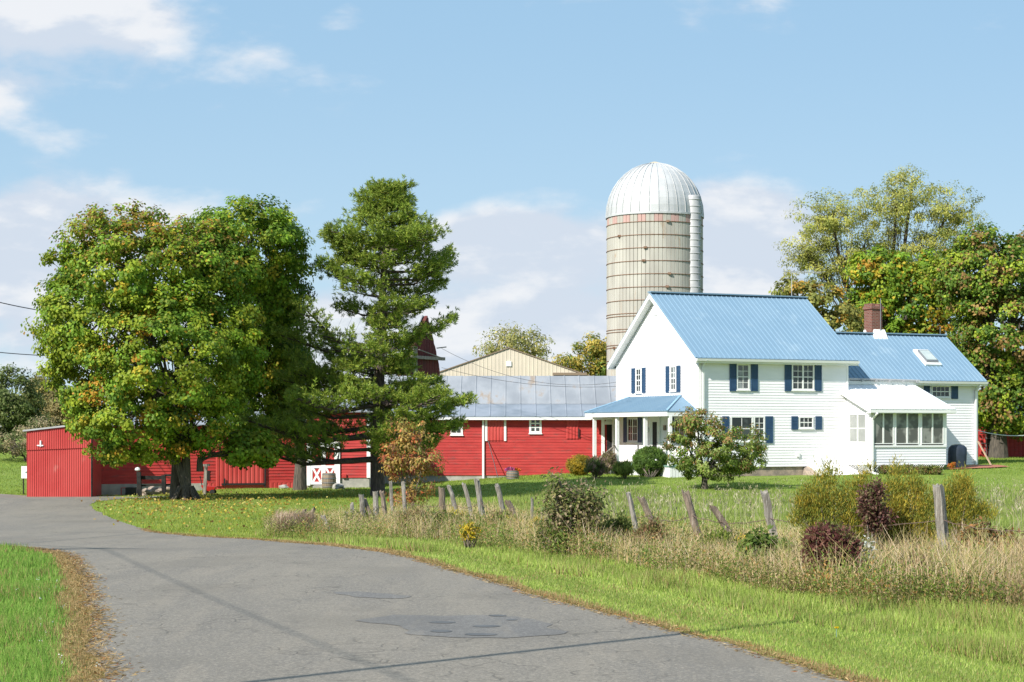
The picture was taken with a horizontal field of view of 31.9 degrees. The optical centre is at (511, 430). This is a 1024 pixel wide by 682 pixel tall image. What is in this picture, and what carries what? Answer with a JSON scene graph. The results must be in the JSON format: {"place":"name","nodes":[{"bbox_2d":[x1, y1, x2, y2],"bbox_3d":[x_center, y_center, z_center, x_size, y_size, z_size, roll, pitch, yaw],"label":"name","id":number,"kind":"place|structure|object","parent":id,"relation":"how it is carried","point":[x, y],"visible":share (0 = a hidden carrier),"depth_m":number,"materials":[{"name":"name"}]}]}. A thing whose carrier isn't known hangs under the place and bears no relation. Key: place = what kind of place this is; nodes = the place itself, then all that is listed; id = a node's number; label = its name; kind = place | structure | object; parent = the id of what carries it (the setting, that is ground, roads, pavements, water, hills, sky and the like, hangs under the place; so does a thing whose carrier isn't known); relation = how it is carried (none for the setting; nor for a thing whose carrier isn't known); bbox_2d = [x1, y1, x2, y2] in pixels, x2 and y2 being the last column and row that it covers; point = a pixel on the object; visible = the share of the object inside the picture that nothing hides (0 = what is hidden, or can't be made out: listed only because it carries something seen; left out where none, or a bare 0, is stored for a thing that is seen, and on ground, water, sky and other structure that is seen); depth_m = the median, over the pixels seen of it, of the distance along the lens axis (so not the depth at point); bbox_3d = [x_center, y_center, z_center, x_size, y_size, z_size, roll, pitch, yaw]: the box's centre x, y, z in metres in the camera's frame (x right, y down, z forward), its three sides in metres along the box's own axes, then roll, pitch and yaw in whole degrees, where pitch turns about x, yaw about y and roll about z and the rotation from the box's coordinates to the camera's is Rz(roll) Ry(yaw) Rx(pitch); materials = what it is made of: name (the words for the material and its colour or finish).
{"place":"outdoors","nodes":[
{"label":"outdoors","id":0,"kind":"place"},
{"bbox_2d":[0,494,853,681],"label":"road","id":1,"kind":"structure","parent":0,"point":[202,609],"depth_m":19.43,"materials":[{"name":"grey asphalt"}]},
{"bbox_2d":[334,591,410,597],"bbox_3d":[-1.793,2.058,22.415,0.586,0.001,1.265,0,0,-43],"label":"road patch","id":2,"kind":"object","parent":1,"relation":"on","point":[368,594],"visible":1,"depth_m":22.46,"materials":[{"name":"grey asphalt"}]},
{"bbox_2d":[355,615,568,637],"bbox_3d":[-0.493,2.058,18.982,1.806,0.001,2.566,0,0,-27],"label":"road patch","id":3,"kind":"object","parent":1,"relation":"on","point":[462,626],"visible":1,"depth_m":18.89,"materials":[{"name":"grey asphalt"}]},
{"bbox_2d":[0,434,1023,681],"bbox_3d":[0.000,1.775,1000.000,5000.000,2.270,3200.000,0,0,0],"label":"ground","id":4,"kind":"structure","parent":0,"point":[988,474],"depth_m":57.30,"materials":[{"name":"green plant"}]},
{"bbox_2d":[0,362,48,449],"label":"tree","id":5,"kind":"object","parent":4,"relation":"on","point":[25,410],"visible":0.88,"depth_m":117.35,"materials":[{"name":"green plant"}]},
{"bbox_2d":[0,415,61,460],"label":"field tree","id":6,"kind":"object","parent":4,"relation":"on","point":[17,451],"visible":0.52,"depth_m":107.33,"materials":[{"name":"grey plant"}]},
{"bbox_2d":[17,368,67,419],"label":"tree","id":7,"kind":"object","parent":4,"relation":"on","point":[41,379],"visible":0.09,"depth_m":126.95,"materials":[{"name":"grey plant"}]},
{"bbox_2d":[39,385,72,427],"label":"tree","id":8,"kind":"object","parent":4,"relation":"on","point":[53,408],"visible":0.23,"depth_m":122.80,"materials":[{"name":"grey plant"}]},
{"bbox_2d":[23,425,101,496],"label":"ribbed shed","id":9,"kind":"structure","parent":4,"relation":"on","point":[59,464],"depth_m":77.57,"materials":[{"name":"red metal"}]},
{"bbox_2d":[20,198,272,500],"bbox_3d":[-12.972,-2.743,63.671,8.794,11.078,7.372,0,0,0],"label":"maple tree","id":10,"kind":"object","parent":4,"relation":"on","point":[179,396],"visible":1,"depth_m":62.47,"materials":[{"name":"green plant"}]},
{"bbox_2d":[196,426,288,471],"bbox_3d":[-9.527,0.673,64.593,2.399,1.632,2.902,0,0,36],"label":"bough","id":11,"kind":"object","parent":10,"relation":"attached to","point":[261,449],"visible":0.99,"depth_m":64.09,"materials":[{"name":"green plant"}]},
{"bbox_2d":[136,472,170,496],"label":"rail fence","id":12,"kind":"object","parent":4,"relation":"on","point":[162,478],"visible":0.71,"depth_m":76.59,"materials":[{"name":"wood"}]},
{"bbox_2d":[142,486,169,495],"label":"stone wall","id":13,"kind":"structure","parent":4,"relation":"on","point":[151,490],"depth_m":77.13,"materials":[{"name":"grey stone"}]},
{"bbox_2d":[101,404,306,495],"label":"barn","id":14,"kind":"structure","parent":4,"relation":"on","point":[221,474],"depth_m":80.97,"materials":[{"name":"red paint"}]},
{"bbox_2d":[216,445,265,486],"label":"sliding door","id":15,"kind":"structure","parent":14,"relation":"in","point":[226,475],"depth_m":81.32,"materials":[{"name":"red metal"}]},
{"bbox_2d":[203,464,209,493],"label":"hitching post","id":16,"kind":"object","parent":4,"relation":"on","point":[205,477],"visible":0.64,"depth_m":70.44,"materials":[{"name":"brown wood"}]},
{"bbox_2d":[81,488,380,530],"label":"fallen leaves","id":17,"kind":"object","parent":4,"relation":"on","point":[216,506],"visible":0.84,"depth_m":60.82,"materials":[{"name":"yellow plant"}]},
{"bbox_2d":[186,193,325,490],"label":"maple tree","id":18,"kind":"object","parent":4,"relation":"on","point":[275,233],"visible":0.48,"depth_m":67.89,"materials":[{"name":"green plant"}]},
{"bbox_2d":[264,508,319,530],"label":"dry grass clump","id":19,"kind":"object","parent":4,"relation":"on","point":[290,515],"visible":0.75,"depth_m":39.95,"materials":[{"name":"beige plant"}]},
{"bbox_2d":[321,473,336,488],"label":"wooden barrel","id":20,"kind":"object","parent":4,"relation":"on","point":[328,480],"visible":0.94,"depth_m":80.62,"materials":[{"name":"brown wood"}]},
{"bbox_2d":[307,401,372,487],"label":"barn wing","id":21,"kind":"structure","parent":4,"relation":"on","point":[357,475],"depth_m":81.98,"materials":[{"name":"red wood"}]},
{"bbox_2d":[307,442,339,485],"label":"double door","id":22,"kind":"structure","parent":21,"relation":"in","point":[314,473],"depth_m":81.92,"materials":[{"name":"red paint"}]},
{"bbox_2d":[260,315,446,401],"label":"tall barn","id":23,"kind":"structure","parent":4,"relation":"on","point":[428,358],"depth_m":102.09,"materials":[{"name":"brown wood"}]},
{"bbox_2d":[238,174,479,495],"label":"pine tree","id":24,"kind":"object","parent":4,"relation":"on","point":[377,395],"visible":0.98,"depth_m":67.70,"materials":[{"name":"green plant"}]},
{"bbox_2d":[340,508,378,525],"bbox_3d":[-3.540,2.125,41.455,0.981,0.751,1.039,0,0,0],"label":"brush","id":25,"kind":"object","parent":4,"relation":"on","point":[350,514],"visible":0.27,"depth_m":41.28,"materials":[{"name":"green plant"}]},
{"bbox_2d":[373,491,379,520],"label":"fence post","id":26,"kind":"object","parent":4,"relation":"on","point":[375,500],"visible":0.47,"depth_m":43.06,"materials":[{"name":"grey wood"}]},
{"bbox_2d":[401,481,406,514],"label":"fence post","id":27,"kind":"object","parent":4,"relation":"on","point":[403,493],"visible":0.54,"depth_m":45.26,"materials":[{"name":"grey wood"}]},
{"bbox_2d":[390,501,429,529],"bbox_3d":[-2.192,1.982,39.316,1.019,0.913,0.969,0,0,0],"label":"brush","id":28,"kind":"object","parent":4,"relation":"on","point":[405,515],"visible":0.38,"depth_m":39.22,"materials":[{"name":"beige plant"}]},
{"bbox_2d":[377,416,448,508],"bbox_3d":[-3.209,1.241,57.914,2.382,3.384,1.944,0,0,0],"label":"orange sapling","id":29,"kind":"object","parent":4,"relation":"on","point":[393,461],"visible":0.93,"depth_m":57.76,"materials":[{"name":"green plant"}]},
{"bbox_2d":[7,528,870,681],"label":"dry thatch","id":30,"kind":"object","parent":4,"relation":"on","point":[76,566],"visible":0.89,"depth_m":19.77,"materials":[{"name":"brown plant"}]},
{"bbox_2d":[438,486,445,513],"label":"fence post","id":31,"kind":"object","parent":4,"relation":"on","point":[441,496],"visible":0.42,"depth_m":41.53,"materials":[{"name":"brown wood"}]},
{"bbox_2d":[422,506,475,532],"bbox_3d":[-1.330,1.978,37.621,1.180,0.812,0.894,0,0,0],"label":"bramble","id":32,"kind":"object","parent":4,"relation":"on","point":[443,517],"visible":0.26,"depth_m":37.50,"materials":[{"name":"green plant"}]},
{"bbox_2d":[447,484,458,512],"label":"fence post","id":33,"kind":"object","parent":4,"relation":"on","point":[452,495],"visible":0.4,"depth_m":38.97,"materials":[{"name":"grey wood"}]},
{"bbox_2d":[462,482,473,518],"bbox_3d":[-0.878,1.829,38.869,0.427,1.411,0.102,0,0,-9],"label":"fence post","id":34,"kind":"object","parent":4,"relation":"on","point":[466,493],"visible":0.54,"depth_m":38.82,"materials":[{"name":"grey wood"}]},
{"bbox_2d":[459,519,483,547],"bbox_3d":[-0.718,1.893,31.669,0.448,0.673,0.482,0,0,0],"label":"goldenrod","id":35,"kind":"object","parent":4,"relation":"on","point":[467,537],"visible":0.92,"depth_m":31.57,"materials":[{"name":"yellow plant"}]},
{"bbox_2d":[474,478,485,519],"bbox_3d":[-0.615,1.751,37.393,0.369,1.502,0.163,0,0,13],"label":"fence post","id":36,"kind":"object","parent":4,"relation":"on","point":[478,493],"visible":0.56,"depth_m":37.35,"materials":[{"name":"grey wood"}]},
{"bbox_2d":[478,507,519,534],"bbox_3d":[-0.241,1.883,35.245,0.908,0.883,0.890,0,0,44],"label":"brush","id":37,"kind":"object","parent":4,"relation":"on","point":[498,513],"visible":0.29,"depth_m":35.16,"materials":[{"name":"green plant"}]},
{"bbox_2d":[384,375,615,483],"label":"long barn","id":38,"kind":"structure","parent":4,"relation":"on","point":[528,428],"depth_m":87.99,"materials":[{"name":"red paint"}]},
{"bbox_2d":[485,420,505,440],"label":"hatch door","id":39,"kind":"structure","parent":38,"relation":"in","point":[495,430],"depth_m":87.95,"materials":[{"name":"red wood"}]},
{"bbox_2d":[529,420,541,433],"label":"window","id":40,"kind":"structure","parent":38,"relation":"in","point":[532,429],"depth_m":87.96,"materials":[{"name":"white glass"}]},
{"bbox_2d":[566,420,578,438],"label":"hatch door","id":41,"kind":"structure","parent":38,"relation":"in","point":[572,426],"depth_m":87.95,"materials":[{"name":"red wood"}]},
{"bbox_2d":[605,420,611,452],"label":"doorway","id":42,"kind":"structure","parent":38,"relation":"in","point":[608,422],"depth_m":87.95,"materials":[{"name":"black"}]},
{"bbox_2d":[495,483,505,512],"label":"fence post","id":43,"kind":"object","parent":4,"relation":"on","point":[499,495],"visible":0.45,"depth_m":37.12,"materials":[{"name":"grey wood"}]},
{"bbox_2d":[0,527,1023,681],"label":"verge grass","id":44,"kind":"structure","parent":4,"relation":"on","point":[971,619],"depth_m":20.02,"materials":[{"name":"green plant"}]},
{"bbox_2d":[506,470,518,479],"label":"flower barrel","id":45,"kind":"object","parent":4,"relation":"on","point":[510,475],"visible":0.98,"depth_m":82.70,"materials":[{"name":"grey wood"}]},
{"bbox_2d":[472,319,555,359],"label":"shrubby tree","id":46,"kind":"object","parent":4,"relation":"on","point":[512,340],"visible":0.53,"depth_m":149.32,"materials":[{"name":"green plant"}]},
{"bbox_2d":[440,347,589,375],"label":"pole barn","id":47,"kind":"structure","parent":4,"relation":"on","point":[509,361],"depth_m":112.00,"materials":[{"name":"beige metal"}]},
{"bbox_2d":[528,467,613,555],"bbox_3d":[0.961,1.382,29.183,1.396,1.607,1.086,0,0,0],"label":"thorn bush","id":48,"kind":"object","parent":4,"relation":"on","point":[561,511],"visible":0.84,"depth_m":28.98,"materials":[{"name":"green plant"}]},
{"bbox_2d":[564,454,588,475],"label":"gold bush","id":49,"kind":"object","parent":4,"relation":"on","point":[576,466],"visible":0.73,"depth_m":82.70,"materials":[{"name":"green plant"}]},
{"bbox_2d":[548,331,606,375],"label":"shrubby tree","id":50,"kind":"object","parent":4,"relation":"on","point":[596,353],"visible":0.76,"depth_m":137.24,"materials":[{"name":"green plant"}]},
{"bbox_2d":[584,453,607,477],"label":"garden plant","id":51,"kind":"object","parent":4,"relation":"on","point":[596,466],"visible":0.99,"depth_m":79.09,"materials":[{"name":"green plant"}]},
{"bbox_2d":[599,450,616,474],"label":"garden plant","id":52,"kind":"object","parent":4,"relation":"on","point":[609,458],"visible":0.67,"depth_m":83.94,"materials":[{"name":"brown plant"}]},
{"bbox_2d":[596,508,634,540],"bbox_3d":[1.688,1.727,29.726,0.764,0.916,0.717,0,0,0],"label":"brush","id":53,"kind":"object","parent":4,"relation":"on","point":[621,523],"visible":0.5,"depth_m":29.65,"materials":[{"name":"green plant"}]},
{"bbox_2d":[610,458,635,478],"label":"garden plant","id":54,"kind":"object","parent":4,"relation":"on","point":[624,469],"visible":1,"depth_m":78.87,"materials":[{"name":"green plant"}]},
{"bbox_2d":[626,492,638,530],"bbox_3d":[2.140,1.702,31.024,0.367,1.268,0.120,0,0,26],"label":"fence post","id":55,"kind":"object","parent":4,"relation":"on","point":[631,508],"visible":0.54,"depth_m":31.02,"materials":[{"name":"grey wood"}]},
{"bbox_2d":[255,499,1023,612],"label":"leafy weeds","id":56,"kind":"object","parent":4,"relation":"on","point":[857,586],"visible":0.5,"depth_m":24.30,"materials":[{"name":"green plant"}]},
{"bbox_2d":[262,497,1023,610],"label":"dry weeds","id":57,"kind":"object","parent":4,"relation":"on","point":[1010,565],"visible":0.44,"depth_m":24.55,"materials":[{"name":"beige plant"}]},
{"bbox_2d":[622,514,668,549],"bbox_3d":[2.236,1.767,29.127,0.701,0.845,0.736,0,0,28],"label":"brush","id":58,"kind":"object","parent":4,"relation":"on","point":[650,526],"visible":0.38,"depth_m":29.04,"materials":[{"name":"brown plant"}]},
{"bbox_2d":[637,496,653,521],"bbox_3d":[2.667,1.797,33.535,0.658,1.148,0.147,0,0,-3],"label":"fence post","id":59,"kind":"object","parent":4,"relation":"on","point":[644,504],"visible":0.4,"depth_m":33.47,"materials":[{"name":"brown wood"}]},
{"bbox_2d":[326,499,1023,531],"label":"barbed wire","id":60,"kind":"object","parent":59,"relation":"attached to","point":[895,524],"visible":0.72,"depth_m":28.58,"materials":[{"name":"brown"}]},
{"bbox_2d":[631,445,667,477],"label":"round bush","id":61,"kind":"object","parent":4,"relation":"on","point":[644,462],"visible":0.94,"depth_m":79.92,"materials":[{"name":"green plant"}]},
{"bbox_2d":[606,162,703,375],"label":"silo","id":62,"kind":"object","parent":4,"relation":"on","point":[654,218],"visible":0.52,"depth_m":111.54,"materials":[{"name":"concrete"}]},
{"bbox_2d":[681,489,702,538],"bbox_3d":[3.066,1.646,29.762,0.520,1.328,0.135,0,0,18],"label":"fence post","id":63,"kind":"object","parent":4,"relation":"on","point":[690,507],"visible":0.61,"depth_m":29.75,"materials":[{"name":"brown wood"}]},
{"bbox_2d":[661,406,769,488],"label":"young apple tree","id":64,"kind":"object","parent":4,"relation":"on","point":[727,464],"visible":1,"depth_m":73.07,"materials":[{"name":"green plant"}]},
{"bbox_2d":[699,525,741,551],"bbox_3d":[3.155,1.814,27.462,0.695,0.756,0.689,0,0,32],"label":"brush","id":65,"kind":"object","parent":4,"relation":"on","point":[724,534],"visible":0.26,"depth_m":27.38,"materials":[{"name":"green plant"}]},
{"bbox_2d":[709,505,736,541],"bbox_3d":[3.591,1.747,29.124,0.772,1.072,0.160,0,0,0],"label":"fence post","id":66,"kind":"object","parent":4,"relation":"on","point":[718,514],"visible":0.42,"depth_m":29.06,"materials":[{"name":"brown wood"}]},
{"bbox_2d":[734,524,799,565],"bbox_3d":[3.612,1.742,24.994,1.068,0.885,0.773,0,0,0],"label":"bramble","id":67,"kind":"object","parent":4,"relation":"on","point":[751,539],"visible":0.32,"depth_m":24.84,"materials":[{"name":"green plant"}]},
{"bbox_2d":[760,490,778,540],"bbox_3d":[4.091,1.622,28.014,0.414,1.385,0.158,0,0,12],"label":"fence post","id":68,"kind":"object","parent":4,"relation":"on","point":[767,504],"visible":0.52,"depth_m":27.98,"materials":[{"name":"grey wood"}]},
{"bbox_2d":[584,269,987,477],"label":"farmhouse","id":69,"kind":"object","parent":4,"relation":"on","point":[800,381],"visible":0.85,"depth_m":82.66,"materials":[{"name":"white"}]},
{"bbox_2d":[626,418,638,442],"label":"window","id":70,"kind":"structure","parent":69,"relation":"in","point":[632,423],"depth_m":85.95,"materials":[{"name":"white glass"}]},
{"bbox_2d":[634,368,641,393],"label":"window","id":71,"kind":"structure","parent":69,"relation":"in","point":[638,373],"depth_m":85.39,"materials":[{"name":"white glass"}]},
{"bbox_2d":[650,416,660,460],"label":"door","id":72,"kind":"structure","parent":69,"relation":"in","point":[655,423],"depth_m":83.74,"materials":[{"name":"white paint"}]},
{"bbox_2d":[669,365,676,391],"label":"window","id":73,"kind":"structure","parent":69,"relation":"in","point":[672,370],"depth_m":82.16,"materials":[{"name":"white glass"}]},
{"bbox_2d":[730,416,753,441],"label":"window","id":74,"kind":"structure","parent":69,"relation":"in","point":[744,422],"depth_m":80.87,"materials":[{"name":"white glass"}]},
{"bbox_2d":[736,364,750,390],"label":"window","id":75,"kind":"structure","parent":69,"relation":"in","point":[743,372],"depth_m":80.86,"materials":[{"name":"white glass"}]},
{"bbox_2d":[753,416,765,441],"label":"window","id":76,"kind":"structure","parent":69,"relation":"in","point":[760,421],"depth_m":81.18,"materials":[{"name":"white glass"}]},
{"bbox_2d":[791,365,814,390],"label":"window","id":77,"kind":"structure","parent":69,"relation":"in","point":[802,376],"depth_m":82.04,"materials":[{"name":"white glass"}]},
{"bbox_2d":[798,416,814,428],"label":"window","id":78,"kind":"structure","parent":69,"relation":"in","point":[805,422],"depth_m":82.14,"materials":[{"name":"white glass"}]},
{"bbox_2d":[808,463,858,475],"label":"cellar door","id":79,"kind":"structure","parent":69,"relation":"in","point":[845,467],"depth_m":82.00,"materials":[{"name":"white paint"}]},
{"bbox_2d":[849,413,866,442],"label":"window","id":80,"kind":"structure","parent":69,"relation":"in","point":[857,422],"depth_m":82.02,"materials":[{"name":"white glass"}]},
{"bbox_2d":[873,413,893,443],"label":"window","id":81,"kind":"structure","parent":69,"relation":"in","point":[883,422],"depth_m":81.36,"materials":[{"name":"grey glass"}]},
{"bbox_2d":[895,413,918,443],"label":"window","id":82,"kind":"structure","parent":69,"relation":"in","point":[907,423],"depth_m":81.82,"materials":[{"name":"grey glass"}]},
{"bbox_2d":[921,414,943,443],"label":"window","id":83,"kind":"structure","parent":69,"relation":"in","point":[932,425],"depth_m":82.36,"materials":[{"name":"grey glass"}]},
{"bbox_2d":[931,386,950,398],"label":"window","id":84,"kind":"structure","parent":69,"relation":"in","point":[940,392],"depth_m":86.35,"materials":[{"name":"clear glass"}]},
{"bbox_2d":[587,485,1023,532],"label":"seed stalks","id":85,"kind":"object","parent":4,"relation":"on","point":[655,512],"visible":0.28,"depth_m":46.36,"materials":[{"name":"plant"}]},
{"bbox_2d":[549,477,1023,518],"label":"seed heads","id":86,"kind":"object","parent":85,"relation":"attached to","point":[780,495],"visible":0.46,"depth_m":45.40,"materials":[{"name":"beige plant"}]},
{"bbox_2d":[768,275,863,331],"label":"bushy tree","id":87,"kind":"object","parent":4,"relation":"on","point":[847,313],"visible":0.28,"depth_m":105.11,"materials":[{"name":"green plant"}]},
{"bbox_2d":[786,455,881,544],"bbox_3d":[4.831,1.274,26.703,1.486,1.826,0.745,0,0,0],"label":"juniper bush","id":88,"kind":"object","parent":4,"relation":"on","point":[806,508],"visible":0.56,"depth_m":26.64,"materials":[{"name":"green plant"}]},
{"bbox_2d":[798,520,871,578],"bbox_3d":[4.049,1.660,22.670,0.888,1.051,0.864,0,0,-26],"label":"purple bush","id":89,"kind":"object","parent":4,"relation":"on","point":[825,534],"visible":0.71,"depth_m":22.50,"materials":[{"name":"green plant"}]},
{"bbox_2d":[859,535,876,573],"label":"aster clump","id":90,"kind":"object","parent":4,"relation":"on","point":[870,546],"visible":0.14,"depth_m":23.89,"materials":[{"name":"white plant"}]},
{"bbox_2d":[855,476,898,551],"bbox_3d":[5.293,1.409,26.115,0.656,1.536,0.564,0,0,0],"label":"purple bush","id":91,"kind":"object","parent":4,"relation":"on","point":[872,510],"visible":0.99,"depth_m":26.02,"materials":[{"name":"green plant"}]},
{"bbox_2d":[773,163,991,327],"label":"locust tree","id":92,"kind":"object","parent":4,"relation":"on","point":[831,225],"visible":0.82,"depth_m":119.37,"materials":[{"name":"green plant"}]},
{"bbox_2d":[839,243,962,345],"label":"maple tree","id":93,"kind":"object","parent":4,"relation":"on","point":[903,289],"visible":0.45,"depth_m":110.54,"materials":[{"name":"green plant"}]},
{"bbox_2d":[852,454,951,551],"bbox_3d":[5.745,1.252,26.712,1.590,1.871,0.832,0,0,0],"label":"juniper bush","id":94,"kind":"object","parent":4,"relation":"on","point":[919,507],"visible":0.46,"depth_m":26.63,"materials":[{"name":"green plant"}]},
{"bbox_2d":[889,549,939,586],"bbox_3d":[4.980,1.818,22.162,0.725,0.736,0.717,0,0,0],"label":"brush","id":95,"kind":"object","parent":4,"relation":"on","point":[924,558],"visible":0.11,"depth_m":22.05,"materials":[{"name":"brown plant"}]},
{"bbox_2d":[927,464,943,474],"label":"border plant","id":96,"kind":"object","parent":4,"relation":"on","point":[934,469],"visible":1,"depth_m":79.91,"materials":[{"name":"green plant"}]},
{"bbox_2d":[932,483,950,551],"bbox_3d":[6.076,1.533,25.211,0.314,1.572,0.162,0,0,14],"label":"fence post","id":97,"kind":"object","parent":4,"relation":"on","point":[939,504],"visible":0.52,"depth_m":25.17,"materials":[{"name":"grey wood"}]},
{"bbox_2d":[929,461,1000,542],"bbox_3d":[7.237,1.325,28.547,1.270,1.714,0.772,0,0,0],"label":"juniper bush","id":98,"kind":"object","parent":4,"relation":"on","point":[962,504],"visible":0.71,"depth_m":28.48,"materials":[{"name":"green plant"}]},
{"bbox_2d":[923,222,1023,457],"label":"maple tree","id":99,"kind":"object","parent":4,"relation":"on","point":[989,293],"visible":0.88,"depth_m":100.48,"materials":[{"name":"green plant"}]},
{"bbox_2d":[948,465,1006,468],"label":"patio","id":100,"kind":"structure","parent":4,"relation":"on","point":[978,466],"depth_m":84.18,"materials":[{"name":"red brick"}]},
{"bbox_2d":[948,444,966,468],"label":"covered grill","id":101,"kind":"object","parent":100,"relation":"on","point":[957,453],"visible":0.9,"depth_m":83.32,"materials":[{"name":"black plastic"}]},
{"bbox_2d":[951,515,1023,560],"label":"rust vine","id":102,"kind":"object","parent":4,"relation":"on","point":[993,535],"visible":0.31,"depth_m":24.86,"materials":[{"name":"brown plant"}]},
{"bbox_2d":[978,406,1023,456],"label":"red shed","id":103,"kind":"structure","parent":4,"relation":"on","point":[1015,448],"depth_m":105.10,"materials":[{"name":"paint"}]},
{"bbox_2d":[0,0,1023,426],"label":"sky","id":104,"kind":"structure","parent":0,"point":[516,124],"materials":[{"name":"blue"}]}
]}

